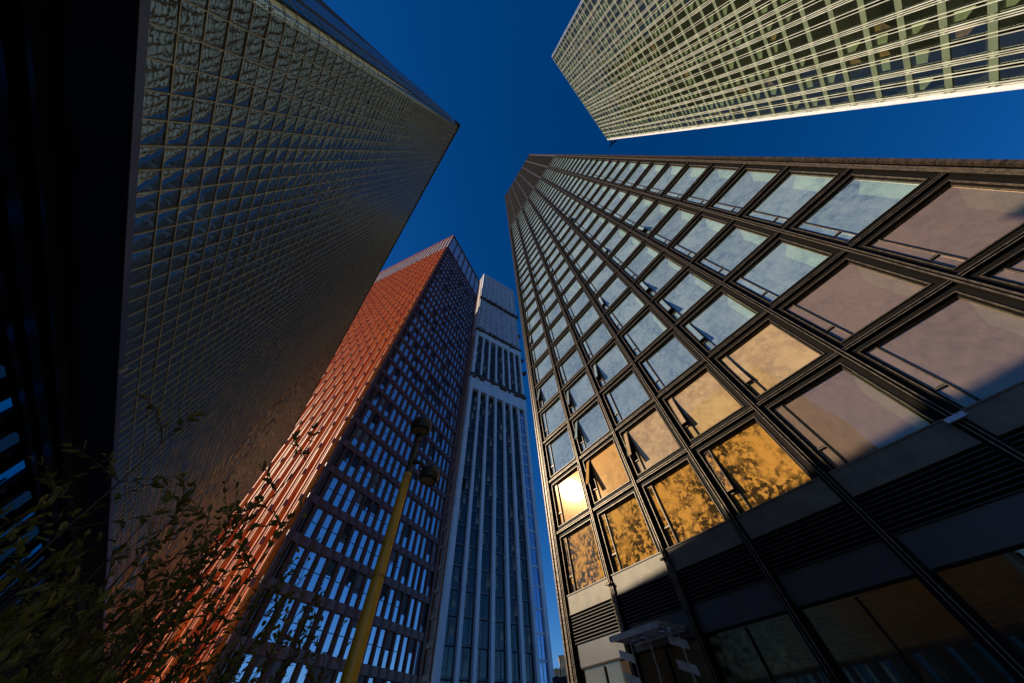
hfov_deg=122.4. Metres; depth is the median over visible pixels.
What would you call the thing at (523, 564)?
window
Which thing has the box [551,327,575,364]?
window
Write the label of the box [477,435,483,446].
window
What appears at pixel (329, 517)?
window
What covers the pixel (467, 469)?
window
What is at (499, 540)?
window
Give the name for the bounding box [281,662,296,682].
window
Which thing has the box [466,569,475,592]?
window
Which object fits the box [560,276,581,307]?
window
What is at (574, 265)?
window
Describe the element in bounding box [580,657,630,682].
shopfront window
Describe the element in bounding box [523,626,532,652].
window
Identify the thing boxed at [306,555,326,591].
window
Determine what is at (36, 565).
shop window
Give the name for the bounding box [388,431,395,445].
window
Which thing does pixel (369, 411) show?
window
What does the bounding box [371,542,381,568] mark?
window
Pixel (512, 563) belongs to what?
window
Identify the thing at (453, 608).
window
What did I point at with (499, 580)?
window
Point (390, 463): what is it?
window
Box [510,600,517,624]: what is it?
window
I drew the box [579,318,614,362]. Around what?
window
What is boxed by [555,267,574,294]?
window
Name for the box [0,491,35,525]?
shop window
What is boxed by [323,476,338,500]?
window
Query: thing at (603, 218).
window
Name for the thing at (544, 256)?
window
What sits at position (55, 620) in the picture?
shop window
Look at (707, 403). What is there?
window
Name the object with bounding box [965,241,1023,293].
window
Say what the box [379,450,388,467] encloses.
window
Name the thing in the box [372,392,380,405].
window
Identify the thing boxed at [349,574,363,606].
window
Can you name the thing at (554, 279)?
window
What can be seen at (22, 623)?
shrub
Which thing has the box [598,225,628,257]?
window
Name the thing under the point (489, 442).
window
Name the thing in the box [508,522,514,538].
window
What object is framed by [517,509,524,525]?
window
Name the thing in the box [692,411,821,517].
window
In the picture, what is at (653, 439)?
window
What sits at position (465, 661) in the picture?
window
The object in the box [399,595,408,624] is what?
window
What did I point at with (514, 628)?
window
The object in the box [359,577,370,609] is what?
window
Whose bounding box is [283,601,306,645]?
window
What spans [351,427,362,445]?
window
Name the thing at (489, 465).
window
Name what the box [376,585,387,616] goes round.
window
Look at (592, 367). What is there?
window
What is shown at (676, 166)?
window
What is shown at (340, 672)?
window
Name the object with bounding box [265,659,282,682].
window
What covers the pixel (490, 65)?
sky
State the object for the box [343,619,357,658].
window
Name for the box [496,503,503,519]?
window
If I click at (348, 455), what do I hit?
window
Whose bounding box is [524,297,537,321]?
window
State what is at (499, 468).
window
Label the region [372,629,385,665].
window
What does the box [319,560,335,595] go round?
window
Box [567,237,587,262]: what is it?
window
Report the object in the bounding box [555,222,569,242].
window
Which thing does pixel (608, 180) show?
window
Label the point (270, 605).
window
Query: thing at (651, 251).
window
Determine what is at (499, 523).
window
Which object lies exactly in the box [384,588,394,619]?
window
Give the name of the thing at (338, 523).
window
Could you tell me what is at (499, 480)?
window
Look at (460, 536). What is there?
window
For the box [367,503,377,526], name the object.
window
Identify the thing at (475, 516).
window
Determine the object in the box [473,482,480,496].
window
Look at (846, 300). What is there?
window
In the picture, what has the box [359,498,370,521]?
window
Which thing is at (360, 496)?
window
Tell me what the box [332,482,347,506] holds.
window
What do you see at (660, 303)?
window
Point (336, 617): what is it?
window
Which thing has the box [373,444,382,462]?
window
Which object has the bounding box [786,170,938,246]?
window
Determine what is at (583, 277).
window
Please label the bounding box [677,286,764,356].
window
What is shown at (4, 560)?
shop window
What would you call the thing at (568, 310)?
window
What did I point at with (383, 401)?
window
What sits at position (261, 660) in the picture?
window
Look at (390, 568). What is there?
window
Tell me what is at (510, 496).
window
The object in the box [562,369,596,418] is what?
window
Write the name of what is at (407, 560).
window
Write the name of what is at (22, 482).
shop window
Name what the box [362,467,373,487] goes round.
window
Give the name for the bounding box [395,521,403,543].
window
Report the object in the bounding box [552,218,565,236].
window
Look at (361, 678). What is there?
window
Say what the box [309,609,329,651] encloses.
window
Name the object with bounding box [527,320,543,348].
window
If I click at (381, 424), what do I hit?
window
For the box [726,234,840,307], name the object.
window
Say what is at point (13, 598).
shop window
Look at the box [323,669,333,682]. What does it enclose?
window
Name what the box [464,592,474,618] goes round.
window
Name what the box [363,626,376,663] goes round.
window
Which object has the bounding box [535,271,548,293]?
window
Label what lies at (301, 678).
window
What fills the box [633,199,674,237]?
window
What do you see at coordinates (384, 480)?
window
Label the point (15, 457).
shop window
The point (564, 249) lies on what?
window
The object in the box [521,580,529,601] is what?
window
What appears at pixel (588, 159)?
window
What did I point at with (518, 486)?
window
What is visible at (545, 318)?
window
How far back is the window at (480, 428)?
78.28 m
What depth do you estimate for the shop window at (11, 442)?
3.70 m
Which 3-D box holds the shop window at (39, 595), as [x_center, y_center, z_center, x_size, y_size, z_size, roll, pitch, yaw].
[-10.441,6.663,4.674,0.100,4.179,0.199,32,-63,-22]
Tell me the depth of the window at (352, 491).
38.78 m
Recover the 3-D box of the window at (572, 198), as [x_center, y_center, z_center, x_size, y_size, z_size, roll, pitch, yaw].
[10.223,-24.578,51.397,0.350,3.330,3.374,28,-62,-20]
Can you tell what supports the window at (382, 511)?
in the red tower at (397, 366)
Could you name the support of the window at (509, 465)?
in the white tower at (488, 622)
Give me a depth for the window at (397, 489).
46.43 m
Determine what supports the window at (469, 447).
in the white tower at (488, 622)
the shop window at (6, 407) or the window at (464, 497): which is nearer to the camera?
the shop window at (6, 407)
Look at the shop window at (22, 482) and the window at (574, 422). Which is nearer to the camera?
the shop window at (22, 482)
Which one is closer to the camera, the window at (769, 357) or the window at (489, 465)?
the window at (769, 357)
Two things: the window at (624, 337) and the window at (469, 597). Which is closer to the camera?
the window at (624, 337)
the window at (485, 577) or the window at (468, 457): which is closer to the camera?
the window at (485, 577)
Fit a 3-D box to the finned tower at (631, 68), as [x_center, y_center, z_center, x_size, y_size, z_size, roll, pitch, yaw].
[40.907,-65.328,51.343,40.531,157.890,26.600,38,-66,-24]
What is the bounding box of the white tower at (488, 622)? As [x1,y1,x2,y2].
[419,273,553,682]
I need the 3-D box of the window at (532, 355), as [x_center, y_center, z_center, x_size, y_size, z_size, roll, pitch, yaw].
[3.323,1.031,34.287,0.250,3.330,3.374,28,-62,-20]
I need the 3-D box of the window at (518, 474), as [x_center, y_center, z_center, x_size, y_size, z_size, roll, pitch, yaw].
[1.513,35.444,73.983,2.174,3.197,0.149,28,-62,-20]
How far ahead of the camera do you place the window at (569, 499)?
19.69 m
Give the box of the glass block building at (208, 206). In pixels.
[0,0,460,682]
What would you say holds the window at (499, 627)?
in the white tower at (488, 622)
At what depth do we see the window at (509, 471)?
73.06 m
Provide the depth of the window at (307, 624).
29.51 m
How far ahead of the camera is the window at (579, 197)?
47.61 m
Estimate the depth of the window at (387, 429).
49.89 m
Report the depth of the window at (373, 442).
45.63 m
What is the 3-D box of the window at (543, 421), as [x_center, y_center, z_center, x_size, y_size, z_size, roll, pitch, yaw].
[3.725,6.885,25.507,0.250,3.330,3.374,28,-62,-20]
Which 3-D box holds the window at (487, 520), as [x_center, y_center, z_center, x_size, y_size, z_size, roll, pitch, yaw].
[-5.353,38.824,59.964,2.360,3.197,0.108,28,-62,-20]
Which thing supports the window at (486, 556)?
in the white tower at (488, 622)
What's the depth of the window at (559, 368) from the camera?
27.54 m
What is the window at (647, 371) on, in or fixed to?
in the office tower at (779, 414)
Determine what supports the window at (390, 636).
in the red tower at (397, 366)
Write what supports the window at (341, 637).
in the red tower at (397, 366)
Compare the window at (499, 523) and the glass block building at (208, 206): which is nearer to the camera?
the glass block building at (208, 206)
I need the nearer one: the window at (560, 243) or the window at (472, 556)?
the window at (560, 243)
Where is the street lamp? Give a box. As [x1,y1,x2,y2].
[339,416,439,682]
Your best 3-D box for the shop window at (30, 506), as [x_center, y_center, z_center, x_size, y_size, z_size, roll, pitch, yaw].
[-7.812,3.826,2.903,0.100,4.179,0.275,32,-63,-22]
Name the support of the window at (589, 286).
in the office tower at (779, 414)
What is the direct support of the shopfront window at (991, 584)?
in the office tower at (779, 414)
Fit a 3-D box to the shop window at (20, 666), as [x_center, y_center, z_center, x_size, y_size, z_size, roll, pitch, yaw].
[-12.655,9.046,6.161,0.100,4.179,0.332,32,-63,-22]
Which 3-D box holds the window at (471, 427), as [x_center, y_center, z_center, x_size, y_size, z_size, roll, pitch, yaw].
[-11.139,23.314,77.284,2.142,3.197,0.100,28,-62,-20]
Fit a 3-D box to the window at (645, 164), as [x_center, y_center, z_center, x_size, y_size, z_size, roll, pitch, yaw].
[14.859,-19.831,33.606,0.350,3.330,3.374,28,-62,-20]
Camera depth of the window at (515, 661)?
45.49 m
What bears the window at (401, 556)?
in the red tower at (397, 366)
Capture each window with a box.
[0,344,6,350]
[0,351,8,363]
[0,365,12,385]
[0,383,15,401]
[0,398,18,418]
[0,412,21,435]
[0,432,24,458]
[0,447,27,474]
[0,460,29,489]
[0,472,32,505]
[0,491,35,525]
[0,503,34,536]
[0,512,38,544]
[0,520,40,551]
[0,526,42,569]
[0,538,43,577]
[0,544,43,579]
[0,555,47,601]
[0,567,48,612]
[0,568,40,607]
[0,591,45,635]
[0,616,56,673]
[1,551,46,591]
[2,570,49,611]
[3,620,56,675]
[4,607,57,660]
[5,636,48,682]
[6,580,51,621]
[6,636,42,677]
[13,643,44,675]
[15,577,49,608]
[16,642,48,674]
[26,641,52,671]
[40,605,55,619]
[230,653,251,682]
[248,656,266,682]
[252,593,281,639]
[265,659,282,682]
[267,599,294,642]
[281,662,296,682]
[282,545,304,582]
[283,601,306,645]
[294,551,316,587]
[296,664,309,682]
[297,605,318,648]
[304,507,323,537]
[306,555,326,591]
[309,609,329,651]
[314,667,321,682]
[315,513,332,542]
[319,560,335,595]
[321,613,340,654]
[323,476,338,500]
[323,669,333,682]
[326,518,342,547]
[329,565,345,599]
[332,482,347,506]
[332,616,349,656]
[336,523,351,552]
[336,671,341,682]
[338,449,351,470]
[339,569,355,602]
[342,487,355,511]
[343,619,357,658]
[345,528,358,556]
[347,456,359,476]
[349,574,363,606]
[350,493,362,517]
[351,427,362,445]
[354,533,367,561]
[355,462,366,482]
[358,675,364,682]
[359,433,369,451]
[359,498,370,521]
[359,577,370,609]
[362,408,371,423]
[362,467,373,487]
[363,538,374,565]
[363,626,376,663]
[366,439,375,457]
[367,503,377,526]
[369,414,378,429]
[370,472,379,492]
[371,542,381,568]
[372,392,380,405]
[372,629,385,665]
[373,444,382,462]
[374,508,384,530]
[375,419,384,435]
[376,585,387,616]
[377,477,386,497]
[378,397,385,410]
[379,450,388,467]
[380,251,475,682]
[381,631,392,667]
[382,425,389,440]
[382,512,390,535]
[384,482,392,501]
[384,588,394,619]
[386,455,394,472]
[387,550,396,576]
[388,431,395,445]
[390,634,400,669]
[391,487,398,506]
[392,459,399,476]
[392,592,401,621]
[394,554,402,580]
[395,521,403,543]
[398,465,405,481]
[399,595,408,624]
[401,558,408,583]
[402,525,409,547]
[440,646,454,679]
[444,616,457,645]
[447,590,459,616]
[450,566,461,589]
[453,545,463,566]
[455,526,465,545]
[458,508,466,526]
[459,493,468,509]
[459,648,471,680]
[461,478,469,493]
[461,619,472,647]
[463,465,470,479]
[464,453,471,465]
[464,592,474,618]
[466,441,472,453]
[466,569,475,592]
[467,431,473,442]
[467,548,476,569]
[468,421,474,431]
[469,337,520,470]
[469,529,477,548]
[471,512,478,529]
[472,496,479,512]
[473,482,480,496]
[474,469,481,482]
[475,456,481,469]
[476,445,482,457]
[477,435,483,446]
[477,649,488,680]
[478,425,483,435]
[478,621,489,648]
[479,595,489,620]
[480,276,516,347]
[480,572,490,594]
[481,551,490,572]
[482,532,490,551]
[483,515,491,532]
[484,485,491,500]
[484,499,491,516]
[485,472,491,486]
[486,449,492,461]
[486,460,492,473]
[487,438,492,449]
[495,554,504,574]
[495,574,504,597]
[495,597,504,622]
[495,623,505,650]
[495,651,505,681]
[496,453,502,464]
[496,463,502,476]
[496,476,503,489]
[496,489,503,504]
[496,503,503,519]
[496,519,503,536]
[496,536,503,554]
[506,456,511,467]
[507,467,511,479]
[507,479,512,492]
[507,492,512,506]
[508,507,513,522]
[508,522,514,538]
[509,539,515,557]
[509,557,515,577]
[509,577,516,599]
[510,156,602,278]
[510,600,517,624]
[511,625,518,651]
[511,652,520,682]
[515,470,521,483]
[516,482,522,495]
[517,495,522,509]
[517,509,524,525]
[518,525,525,541]
[519,267,528,285]
[519,541,526,559]
[520,274,530,292]
[520,560,527,579]
[521,281,532,300]
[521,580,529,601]
[522,289,534,310]
[522,602,530,625]
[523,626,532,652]
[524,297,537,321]
[525,308,540,333]
[525,654,534,682]
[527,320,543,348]
[529,252,539,269]
[530,334,547,365]
[531,258,542,276]
[532,350,552,385]
[533,264,545,284]
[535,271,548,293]
[535,370,558,410]
[537,279,552,303]
[539,394,566,441]
[540,235,552,253]
[540,288,556,315]
[542,240,555,260]
[543,299,561,328]
[544,424,576,480]
[545,246,559,267]
[546,312,567,345]
[548,252,564,275]
[550,463,589,531]
[551,259,569,284]
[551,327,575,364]
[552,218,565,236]
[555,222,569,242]
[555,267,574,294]
[556,345,584,388]
[558,226,574,248]
[558,515,605,594]
[560,0,1019,136]
[560,197,574,215]
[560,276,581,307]
[562,231,580,255]
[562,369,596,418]
[564,200,579,218]
[565,288,590,322]
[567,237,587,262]
[568,202,584,223]
[570,397,611,456]
[571,302,600,340]
[572,178,588,196]
[572,205,591,228]
[572,244,595,272]
[577,180,593,199]
[577,209,597,233]
[578,252,604,283]
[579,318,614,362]
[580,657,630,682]
[581,435,632,507]
[582,181,600,202]
[583,214,606,240]
[585,261,615,296]
[588,183,608,206]
[589,339,630,391]
[590,219,616,248]
[591,159,609,178]
[594,185,617,210]
[594,273,629,313]
[594,487,660,573]
[597,159,618,180]
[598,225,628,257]
[601,188,627,215]
[601,366,653,428]
[604,159,627,182]
[605,287,647,333]
[607,232,643,268]
[610,191,640,221]
[612,160,638,185]
[616,402,684,479]
[618,305,670,359]
[619,241,662,282]
[620,195,655,228]
[621,160,651,188]
[632,161,666,191]
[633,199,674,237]
[634,252,685,300]
[634,636,713,682]
[636,330,703,395]
[638,453,730,548]
[645,162,686,195]
[648,205,699,247]
[653,266,718,323]
[659,362,750,446]
[661,163,710,200]
[667,212,731,261]
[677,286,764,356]
[681,164,742,207]
[692,221,775,280]
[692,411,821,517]
[704,610,830,682]
[706,165,784,216]
[710,314,834,403]
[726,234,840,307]
[739,167,845,228]
[760,357,944,474]
[773,253,945,348]
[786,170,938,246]
[797,574,1020,682]
[847,284,1023,413]
[853,175,1023,275]
[930,543,1023,659]
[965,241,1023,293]
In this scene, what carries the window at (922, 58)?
in the finned tower at (631, 68)
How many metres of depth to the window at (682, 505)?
13.58 m
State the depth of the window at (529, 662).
46.46 m
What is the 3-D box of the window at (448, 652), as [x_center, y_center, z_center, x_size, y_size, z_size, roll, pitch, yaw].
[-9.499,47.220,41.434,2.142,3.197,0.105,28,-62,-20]
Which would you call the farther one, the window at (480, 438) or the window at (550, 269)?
the window at (480, 438)
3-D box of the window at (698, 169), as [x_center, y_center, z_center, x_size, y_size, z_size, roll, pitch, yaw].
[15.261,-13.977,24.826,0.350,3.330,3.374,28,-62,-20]
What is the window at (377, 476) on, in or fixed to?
in the red tower at (397, 366)
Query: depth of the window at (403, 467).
49.88 m
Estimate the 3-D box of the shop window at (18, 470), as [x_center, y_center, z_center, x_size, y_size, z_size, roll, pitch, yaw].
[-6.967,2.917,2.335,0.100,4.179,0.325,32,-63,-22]
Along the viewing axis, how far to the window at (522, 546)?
60.28 m
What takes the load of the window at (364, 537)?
in the red tower at (397, 366)
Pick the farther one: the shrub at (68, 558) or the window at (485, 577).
the window at (485, 577)
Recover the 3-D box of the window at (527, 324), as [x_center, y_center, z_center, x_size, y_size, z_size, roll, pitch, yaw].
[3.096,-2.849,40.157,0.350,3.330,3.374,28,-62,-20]
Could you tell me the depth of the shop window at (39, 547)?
5.29 m
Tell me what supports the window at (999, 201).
in the office tower at (779, 414)
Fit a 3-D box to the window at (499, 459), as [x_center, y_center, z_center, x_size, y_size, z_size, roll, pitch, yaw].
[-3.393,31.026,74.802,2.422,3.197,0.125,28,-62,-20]
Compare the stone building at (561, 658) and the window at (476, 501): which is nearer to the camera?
the window at (476, 501)
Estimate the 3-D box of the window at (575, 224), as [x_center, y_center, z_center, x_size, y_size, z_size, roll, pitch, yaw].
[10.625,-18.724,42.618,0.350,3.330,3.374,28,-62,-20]
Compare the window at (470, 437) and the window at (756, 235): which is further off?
the window at (470, 437)
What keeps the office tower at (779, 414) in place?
on the pavement
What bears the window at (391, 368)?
in the red tower at (397, 366)
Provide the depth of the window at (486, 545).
57.19 m
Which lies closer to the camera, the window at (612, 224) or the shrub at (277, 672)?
the shrub at (277, 672)
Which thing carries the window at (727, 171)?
in the office tower at (779, 414)
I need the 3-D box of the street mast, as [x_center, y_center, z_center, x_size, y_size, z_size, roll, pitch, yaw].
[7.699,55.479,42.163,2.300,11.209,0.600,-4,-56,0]
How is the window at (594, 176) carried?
in the office tower at (779, 414)
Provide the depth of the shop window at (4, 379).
3.18 m
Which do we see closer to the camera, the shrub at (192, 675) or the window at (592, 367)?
the shrub at (192, 675)
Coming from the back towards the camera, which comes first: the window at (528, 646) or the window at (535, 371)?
the window at (528, 646)
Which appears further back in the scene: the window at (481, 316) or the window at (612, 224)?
the window at (481, 316)
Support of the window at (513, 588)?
in the white tower at (488, 622)
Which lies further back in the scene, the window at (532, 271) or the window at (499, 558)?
the window at (499, 558)
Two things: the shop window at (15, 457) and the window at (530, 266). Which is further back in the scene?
the window at (530, 266)
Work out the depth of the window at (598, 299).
27.19 m
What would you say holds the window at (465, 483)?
in the white tower at (488, 622)
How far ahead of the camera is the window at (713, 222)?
20.57 m
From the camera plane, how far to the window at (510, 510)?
64.69 m
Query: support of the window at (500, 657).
in the white tower at (488, 622)
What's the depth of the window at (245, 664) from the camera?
24.32 m
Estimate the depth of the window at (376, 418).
48.18 m
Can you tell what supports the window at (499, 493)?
in the white tower at (488, 622)
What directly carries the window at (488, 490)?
in the white tower at (488, 622)
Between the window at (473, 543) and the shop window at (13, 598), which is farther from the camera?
the window at (473, 543)
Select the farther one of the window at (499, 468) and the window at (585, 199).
the window at (499, 468)
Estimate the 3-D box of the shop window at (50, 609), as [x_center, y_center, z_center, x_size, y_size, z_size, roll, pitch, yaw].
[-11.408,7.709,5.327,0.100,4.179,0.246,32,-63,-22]
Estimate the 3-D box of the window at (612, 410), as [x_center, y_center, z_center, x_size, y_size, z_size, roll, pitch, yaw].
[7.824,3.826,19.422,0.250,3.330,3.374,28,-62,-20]
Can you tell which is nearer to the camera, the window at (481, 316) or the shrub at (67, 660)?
the shrub at (67, 660)
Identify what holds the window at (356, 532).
in the red tower at (397, 366)
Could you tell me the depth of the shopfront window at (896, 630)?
7.62 m
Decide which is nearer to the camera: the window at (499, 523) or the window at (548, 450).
the window at (548, 450)
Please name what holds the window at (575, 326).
in the office tower at (779, 414)
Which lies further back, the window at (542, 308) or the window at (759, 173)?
the window at (542, 308)
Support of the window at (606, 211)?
in the office tower at (779, 414)
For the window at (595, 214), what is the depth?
40.31 m
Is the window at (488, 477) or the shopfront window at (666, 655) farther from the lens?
the window at (488, 477)
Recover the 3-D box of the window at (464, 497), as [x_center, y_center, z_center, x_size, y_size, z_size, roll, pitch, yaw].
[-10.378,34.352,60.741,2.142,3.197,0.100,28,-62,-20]
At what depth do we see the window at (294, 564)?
30.54 m
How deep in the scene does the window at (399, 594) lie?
39.55 m
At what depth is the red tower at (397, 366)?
42.69 m
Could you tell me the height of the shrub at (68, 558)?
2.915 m
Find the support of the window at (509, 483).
in the white tower at (488, 622)
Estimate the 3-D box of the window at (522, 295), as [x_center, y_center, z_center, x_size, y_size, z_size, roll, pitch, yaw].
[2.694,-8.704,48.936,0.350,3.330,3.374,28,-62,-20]
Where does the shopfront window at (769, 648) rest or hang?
in the office tower at (779, 414)
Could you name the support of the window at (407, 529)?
in the red tower at (397, 366)
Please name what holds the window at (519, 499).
in the white tower at (488, 622)
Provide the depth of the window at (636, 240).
28.37 m
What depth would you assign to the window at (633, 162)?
37.06 m
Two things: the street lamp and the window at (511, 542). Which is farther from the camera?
the window at (511, 542)
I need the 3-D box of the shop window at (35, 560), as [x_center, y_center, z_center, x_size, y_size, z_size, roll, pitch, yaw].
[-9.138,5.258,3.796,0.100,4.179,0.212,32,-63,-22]
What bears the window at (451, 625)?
in the white tower at (488, 622)
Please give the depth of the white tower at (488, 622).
58.44 m
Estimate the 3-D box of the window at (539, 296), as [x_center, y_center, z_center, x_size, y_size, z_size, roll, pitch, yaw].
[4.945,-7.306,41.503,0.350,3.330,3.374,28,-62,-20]
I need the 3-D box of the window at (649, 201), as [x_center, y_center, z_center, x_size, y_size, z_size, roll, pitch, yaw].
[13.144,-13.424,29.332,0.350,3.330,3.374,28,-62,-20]
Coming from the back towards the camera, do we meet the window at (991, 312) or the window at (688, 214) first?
the window at (688, 214)
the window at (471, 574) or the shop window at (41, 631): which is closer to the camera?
the shop window at (41, 631)
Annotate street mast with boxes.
[552,663,566,682]
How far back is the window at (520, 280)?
55.64 m
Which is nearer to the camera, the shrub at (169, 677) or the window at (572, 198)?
the shrub at (169, 677)
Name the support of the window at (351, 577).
in the red tower at (397, 366)
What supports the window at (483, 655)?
in the white tower at (488, 622)
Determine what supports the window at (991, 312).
in the office tower at (779, 414)
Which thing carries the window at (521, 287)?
in the office tower at (779, 414)
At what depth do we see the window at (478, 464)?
69.94 m
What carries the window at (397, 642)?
in the red tower at (397, 366)
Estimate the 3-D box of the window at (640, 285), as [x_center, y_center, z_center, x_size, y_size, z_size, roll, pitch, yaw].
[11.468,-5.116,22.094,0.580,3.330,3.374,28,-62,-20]
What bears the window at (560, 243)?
in the office tower at (779, 414)
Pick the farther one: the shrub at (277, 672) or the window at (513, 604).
the window at (513, 604)
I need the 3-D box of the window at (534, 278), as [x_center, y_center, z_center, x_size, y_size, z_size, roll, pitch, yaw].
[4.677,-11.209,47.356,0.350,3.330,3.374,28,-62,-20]
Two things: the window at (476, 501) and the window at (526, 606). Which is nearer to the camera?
the window at (526, 606)
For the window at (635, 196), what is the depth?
32.62 m
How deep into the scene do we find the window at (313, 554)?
31.21 m
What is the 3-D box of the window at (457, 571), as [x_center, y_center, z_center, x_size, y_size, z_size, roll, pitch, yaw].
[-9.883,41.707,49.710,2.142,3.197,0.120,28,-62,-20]
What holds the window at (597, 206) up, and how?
in the office tower at (779, 414)
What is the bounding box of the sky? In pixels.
[322,0,1023,668]
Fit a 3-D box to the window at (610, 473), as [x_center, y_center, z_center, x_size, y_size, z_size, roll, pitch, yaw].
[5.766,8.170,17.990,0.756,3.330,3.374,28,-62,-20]
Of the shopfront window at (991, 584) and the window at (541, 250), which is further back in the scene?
the window at (541, 250)
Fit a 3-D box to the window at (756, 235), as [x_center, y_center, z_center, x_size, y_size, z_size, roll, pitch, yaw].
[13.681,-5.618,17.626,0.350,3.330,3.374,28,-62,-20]
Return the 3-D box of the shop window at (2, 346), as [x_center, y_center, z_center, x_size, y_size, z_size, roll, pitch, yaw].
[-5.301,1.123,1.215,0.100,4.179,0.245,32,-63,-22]
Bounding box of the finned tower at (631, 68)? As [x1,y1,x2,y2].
[552,0,1023,146]
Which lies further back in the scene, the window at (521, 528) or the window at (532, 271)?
the window at (521, 528)
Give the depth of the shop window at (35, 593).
6.11 m
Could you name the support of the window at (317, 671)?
in the red tower at (397, 366)
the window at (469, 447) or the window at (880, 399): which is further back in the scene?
the window at (469, 447)
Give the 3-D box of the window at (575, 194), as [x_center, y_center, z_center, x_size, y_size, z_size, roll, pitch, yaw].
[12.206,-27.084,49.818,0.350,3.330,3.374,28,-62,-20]
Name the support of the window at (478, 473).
in the white tower at (488, 622)
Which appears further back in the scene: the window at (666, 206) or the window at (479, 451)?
the window at (479, 451)
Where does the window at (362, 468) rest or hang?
in the red tower at (397, 366)
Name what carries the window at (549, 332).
in the office tower at (779, 414)
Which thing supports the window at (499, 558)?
in the white tower at (488, 622)
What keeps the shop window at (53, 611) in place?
in the glass block building at (208, 206)
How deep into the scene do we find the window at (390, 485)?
45.53 m
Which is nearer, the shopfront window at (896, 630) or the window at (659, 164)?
the shopfront window at (896, 630)
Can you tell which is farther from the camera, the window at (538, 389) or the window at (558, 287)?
the window at (558, 287)
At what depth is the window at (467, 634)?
45.17 m
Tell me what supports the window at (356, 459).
in the red tower at (397, 366)
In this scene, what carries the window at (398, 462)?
in the red tower at (397, 366)
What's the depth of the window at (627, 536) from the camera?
15.21 m
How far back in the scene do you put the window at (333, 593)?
33.64 m
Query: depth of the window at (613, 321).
24.09 m
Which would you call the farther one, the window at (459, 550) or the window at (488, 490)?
the window at (488, 490)
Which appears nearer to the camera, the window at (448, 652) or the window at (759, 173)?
the window at (759, 173)
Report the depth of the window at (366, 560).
38.75 m
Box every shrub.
[0,394,319,682]
[0,530,242,682]
[0,552,148,682]
[3,472,320,682]
[4,527,328,682]
[138,589,359,682]
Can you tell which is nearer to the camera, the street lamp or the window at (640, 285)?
the street lamp
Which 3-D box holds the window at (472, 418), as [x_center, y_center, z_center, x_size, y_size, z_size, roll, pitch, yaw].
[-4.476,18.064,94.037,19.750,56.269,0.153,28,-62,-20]
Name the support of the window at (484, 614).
in the white tower at (488, 622)
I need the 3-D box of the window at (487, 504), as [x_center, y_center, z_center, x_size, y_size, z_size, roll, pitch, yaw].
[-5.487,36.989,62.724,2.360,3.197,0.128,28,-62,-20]
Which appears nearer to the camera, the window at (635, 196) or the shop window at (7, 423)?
the shop window at (7, 423)
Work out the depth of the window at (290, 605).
27.75 m
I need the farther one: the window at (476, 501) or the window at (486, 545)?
the window at (476, 501)
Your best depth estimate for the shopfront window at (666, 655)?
11.22 m
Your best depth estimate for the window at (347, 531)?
36.29 m
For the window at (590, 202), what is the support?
in the office tower at (779, 414)
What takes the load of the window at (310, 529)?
in the red tower at (397, 366)
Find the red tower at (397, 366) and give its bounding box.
[117,235,479,682]
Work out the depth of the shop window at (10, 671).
7.06 m
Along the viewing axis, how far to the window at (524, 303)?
46.85 m
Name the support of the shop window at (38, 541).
in the glass block building at (208, 206)
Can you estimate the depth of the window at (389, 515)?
42.93 m
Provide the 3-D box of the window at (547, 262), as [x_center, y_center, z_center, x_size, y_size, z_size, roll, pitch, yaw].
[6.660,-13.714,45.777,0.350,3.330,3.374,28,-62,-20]
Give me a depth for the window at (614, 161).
43.02 m
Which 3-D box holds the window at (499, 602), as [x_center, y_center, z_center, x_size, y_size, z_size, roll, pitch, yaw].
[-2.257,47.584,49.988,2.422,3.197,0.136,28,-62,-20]
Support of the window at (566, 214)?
in the office tower at (779, 414)
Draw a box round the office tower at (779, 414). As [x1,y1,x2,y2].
[505,154,1023,682]
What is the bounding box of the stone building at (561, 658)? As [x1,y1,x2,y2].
[554,655,567,682]
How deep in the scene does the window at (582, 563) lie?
16.83 m
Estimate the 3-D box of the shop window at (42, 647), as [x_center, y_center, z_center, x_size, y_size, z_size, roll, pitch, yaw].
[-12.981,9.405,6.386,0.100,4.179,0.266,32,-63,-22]
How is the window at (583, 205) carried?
in the office tower at (779, 414)
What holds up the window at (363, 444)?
in the red tower at (397, 366)
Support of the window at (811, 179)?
in the office tower at (779, 414)

